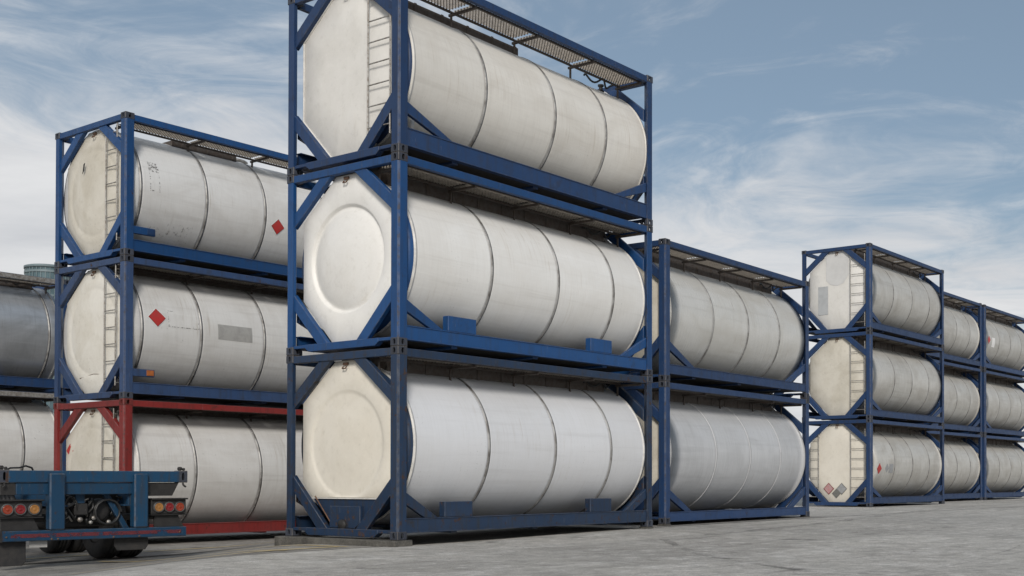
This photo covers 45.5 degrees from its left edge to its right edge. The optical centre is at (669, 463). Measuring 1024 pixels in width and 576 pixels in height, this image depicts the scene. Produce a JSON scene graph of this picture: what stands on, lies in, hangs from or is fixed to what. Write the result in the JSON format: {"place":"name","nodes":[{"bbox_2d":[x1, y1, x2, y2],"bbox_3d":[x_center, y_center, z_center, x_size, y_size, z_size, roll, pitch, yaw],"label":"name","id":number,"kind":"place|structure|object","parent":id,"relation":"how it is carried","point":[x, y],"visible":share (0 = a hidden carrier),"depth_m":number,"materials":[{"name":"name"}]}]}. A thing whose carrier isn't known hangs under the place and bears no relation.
{"place":"outdoors","nodes":[
{"label":"outdoors","id":0,"kind":"place"},
{"bbox_2d":[0,516,824,575],"bbox_3d":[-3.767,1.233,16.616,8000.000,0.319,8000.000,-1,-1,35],"label":"ground","id":1,"kind":"structure","parent":0,"point":[201,542],"depth_m":19.43,"materials":[{"name":"concrete"}]},
{"bbox_2d":[24,264,70,434],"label":"round tower","id":2,"kind":"structure","parent":1,"relation":"on","point":[43,270],"depth_m":246.69,"materials":[{"name":"grey glass"}]},
{"bbox_2d":[0,465,187,566],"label":"container trailer","id":3,"kind":"object","parent":1,"relation":"on","point":[101,514],"visible":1,"depth_m":16.46,"materials":[{"name":"paint"}]},
{"bbox_2d":[26,542,268,558],"bbox_3d":[-8.162,1.386,20.101,0.120,0.084,5.732,0,-1,29],"label":"yellow line","id":4,"kind":"object","parent":1,"relation":"on","point":[142,551],"visible":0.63,"depth_m":19.76,"materials":[{"name":"brown"}]},
{"bbox_2d":[24,543,273,563],"bbox_3d":[-7.426,1.287,19.162,0.261,0.260,12.020,0,-1,32],"label":"ground joint","id":5,"kind":"object","parent":1,"relation":"on","point":[124,557],"visible":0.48,"depth_m":17.77,"materials":[{"name":"grey concrete"}]},
{"bbox_2d":[99,550,260,561],"bbox_3d":[-6.572,1.257,16.437,3.452,0.242,0.120,0,-1,25],"label":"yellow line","id":6,"kind":"object","parent":1,"relation":"on","point":[161,559],"visible":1,"depth_m":16.83,"materials":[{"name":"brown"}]},
{"bbox_2d":[53,398,316,534],"bbox_3d":[-8.914,0.158,24.480,2.433,2.558,6.058,-1,-1,36],"label":"tank container","id":7,"kind":"object","parent":1,"relation":"on","point":[232,460],"visible":0.48,"depth_m":22.80,"materials":[{"name":"white metal"}]},
{"bbox_2d":[53,254,341,409],"bbox_3d":[-8.914,-2.402,24.514,2.433,2.558,6.058,-1,-1,36],"label":"tank container","id":8,"kind":"object","parent":7,"relation":"on","point":[135,328],"visible":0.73,"depth_m":22.58,"materials":[{"name":"metal"}]},
{"bbox_2d":[54,111,333,283],"bbox_3d":[-8.914,-4.961,24.549,2.433,2.558,6.058,-1,-1,36],"label":"tank container","id":9,"kind":"object","parent":8,"relation":"on","point":[126,191],"visible":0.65,"depth_m":22.58,"materials":[{"name":"metal"}]},
{"bbox_2d":[74,546,336,573],"bbox_3d":[-5.671,1.195,15.079,0.120,0.155,3.702,-1,-1,37],"label":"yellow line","id":10,"kind":"object","parent":1,"relation":"on","point":[244,552],"visible":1,"depth_m":15.57,"materials":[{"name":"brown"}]},
{"bbox_2d":[229,545,348,550],"bbox_3d":[-5.571,1.225,17.263,2.702,0.156,0.120,-1,-1,33],"label":"yellow line","id":11,"kind":"object","parent":1,"relation":"on","point":[313,545],"visible":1,"depth_m":16.82,"materials":[{"name":"brown"}]},
{"bbox_2d":[274,536,411,546],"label":"concrete slab","id":12,"kind":"structure","parent":1,"relation":"on","point":[294,540],"depth_m":17.23,"materials":[{"name":"grey concrete"}]},
{"bbox_2d":[285,346,652,539],"bbox_3d":[-3.034,-0.247,19.817,2.433,2.700,6.058,-1,-1,35],"label":"tank container","id":13,"kind":"object","parent":12,"relation":"on","point":[398,443],"visible":1,"depth_m":17.99,"materials":[{"name":"metal"}]},
{"bbox_2d":[286,151,652,375],"bbox_3d":[-3.034,-2.950,19.854,2.433,2.700,6.058,-1,-1,35],"label":"tank container","id":14,"kind":"object","parent":13,"relation":"on","point":[410,252],"visible":0.94,"depth_m":18.03,"materials":[{"name":"metal"}]},
{"bbox_2d":[287,0,652,230],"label":"tank container","id":15,"kind":"object","parent":14,"relation":"on","point":[381,78],"visible":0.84,"depth_m":18.15,"materials":[{"name":"metal"}]},
{"bbox_2d":[608,381,809,523],"bbox_3d":[0.559,-0.174,26.033,2.433,2.722,6.058,-1,-1,33],"label":"tank container","id":16,"kind":"object","parent":1,"relation":"on","point":[717,453],"visible":0.73,"depth_m":25.17,"materials":[{"name":"metal"}]},
{"bbox_2d":[628,238,809,398],"bbox_3d":[0.559,-2.897,26.070,2.433,2.722,6.058,-1,-1,33],"label":"tank container","id":17,"kind":"object","parent":16,"relation":"on","point":[738,326],"visible":0.75,"depth_m":25.18,"materials":[{"name":"metal"}]},
{"bbox_2d":[0,0,1023,479],"label":"sky","id":18,"kind":"structure","parent":0,"point":[782,129],"materials":[{"name":"blue"}]},
{"bbox_2d":[67,506,1023,575],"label":"concrete apron","id":19,"kind":"object","parent":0,"point":[980,542],"visible":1,"depth_m":14.90,"materials":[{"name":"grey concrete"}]},
{"bbox_2d":[777,489,1023,516],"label":"concrete apron","id":20,"kind":"object","parent":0,"point":[875,509],"visible":0.05,"depth_m":38.60,"materials":[{"name":"grey concrete"}]},
{"bbox_2d":[802,419,944,506],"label":"tank container","id":21,"kind":"object","parent":20,"relation":"on","point":[869,462],"visible":0.92,"depth_m":38.74,"materials":[{"name":"metal"}]},
{"bbox_2d":[802,331,944,425],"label":"tank container","id":22,"kind":"object","parent":21,"relation":"on","point":[865,375],"visible":0.94,"depth_m":38.80,"materials":[{"name":"metal"}]},
{"bbox_2d":[802,243,943,347],"bbox_3d":[6.991,-5.509,40.820,2.433,2.756,6.058,-1,-1,35],"label":"tank container","id":23,"kind":"object","parent":22,"relation":"on","point":[862,287],"visible":0.88,"depth_m":38.84,"materials":[{"name":"metal"}]},
{"bbox_2d":[921,431,982,499],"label":"tank container","id":24,"kind":"object","parent":20,"relation":"on","point":[962,470],"visible":0.41,"depth_m":49.24,"materials":[{"name":"metal"}]},
{"bbox_2d":[932,359,981,433],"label":"tank container","id":25,"kind":"object","parent":24,"relation":"on","point":[962,403],"visible":0.33,"depth_m":49.33,"materials":[{"name":"metal"}]},
{"bbox_2d":[921,291,981,368],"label":"tank container","id":26,"kind":"object","parent":25,"relation":"on","point":[962,337],"visible":0.37,"depth_m":49.32,"materials":[{"name":"metal"}]},
{"bbox_2d":[963,435,1023,499],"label":"tank container","id":27,"kind":"object","parent":20,"relation":"on","point":[1002,467],"visible":0.6,"depth_m":53.15,"materials":[{"name":"metal"}]},
{"bbox_2d":[966,369,1023,437],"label":"tank container","id":28,"kind":"object","parent":27,"relation":"on","point":[1002,405],"visible":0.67,"depth_m":53.23,"materials":[{"name":"metal"}]},
{"bbox_2d":[966,304,1023,377],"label":"tank container","id":29,"kind":"object","parent":28,"relation":"on","point":[1002,342],"visible":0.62,"depth_m":53.25,"materials":[{"name":"metal"}]},
{"bbox_3d":[-18.920,1.217,23.646,0.400,0.581,0.400,-1,-1,35],"label":"packing block","id":30,"kind":"object","parent":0,"visible":0},
{"bbox_2d":[0,390,68,470],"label":"tank container","id":31,"kind":"object","parent":30,"relation":"on","point":[26,428],"visible":0.59,"depth_m":26.65,"materials":[{"name":"metal"}]},
{"bbox_2d":[0,271,69,392],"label":"tank container","id":32,"kind":"object","parent":31,"relation":"on","point":[27,328],"visible":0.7,"depth_m":26.68,"materials":[{"name":"metal"}]}
]}

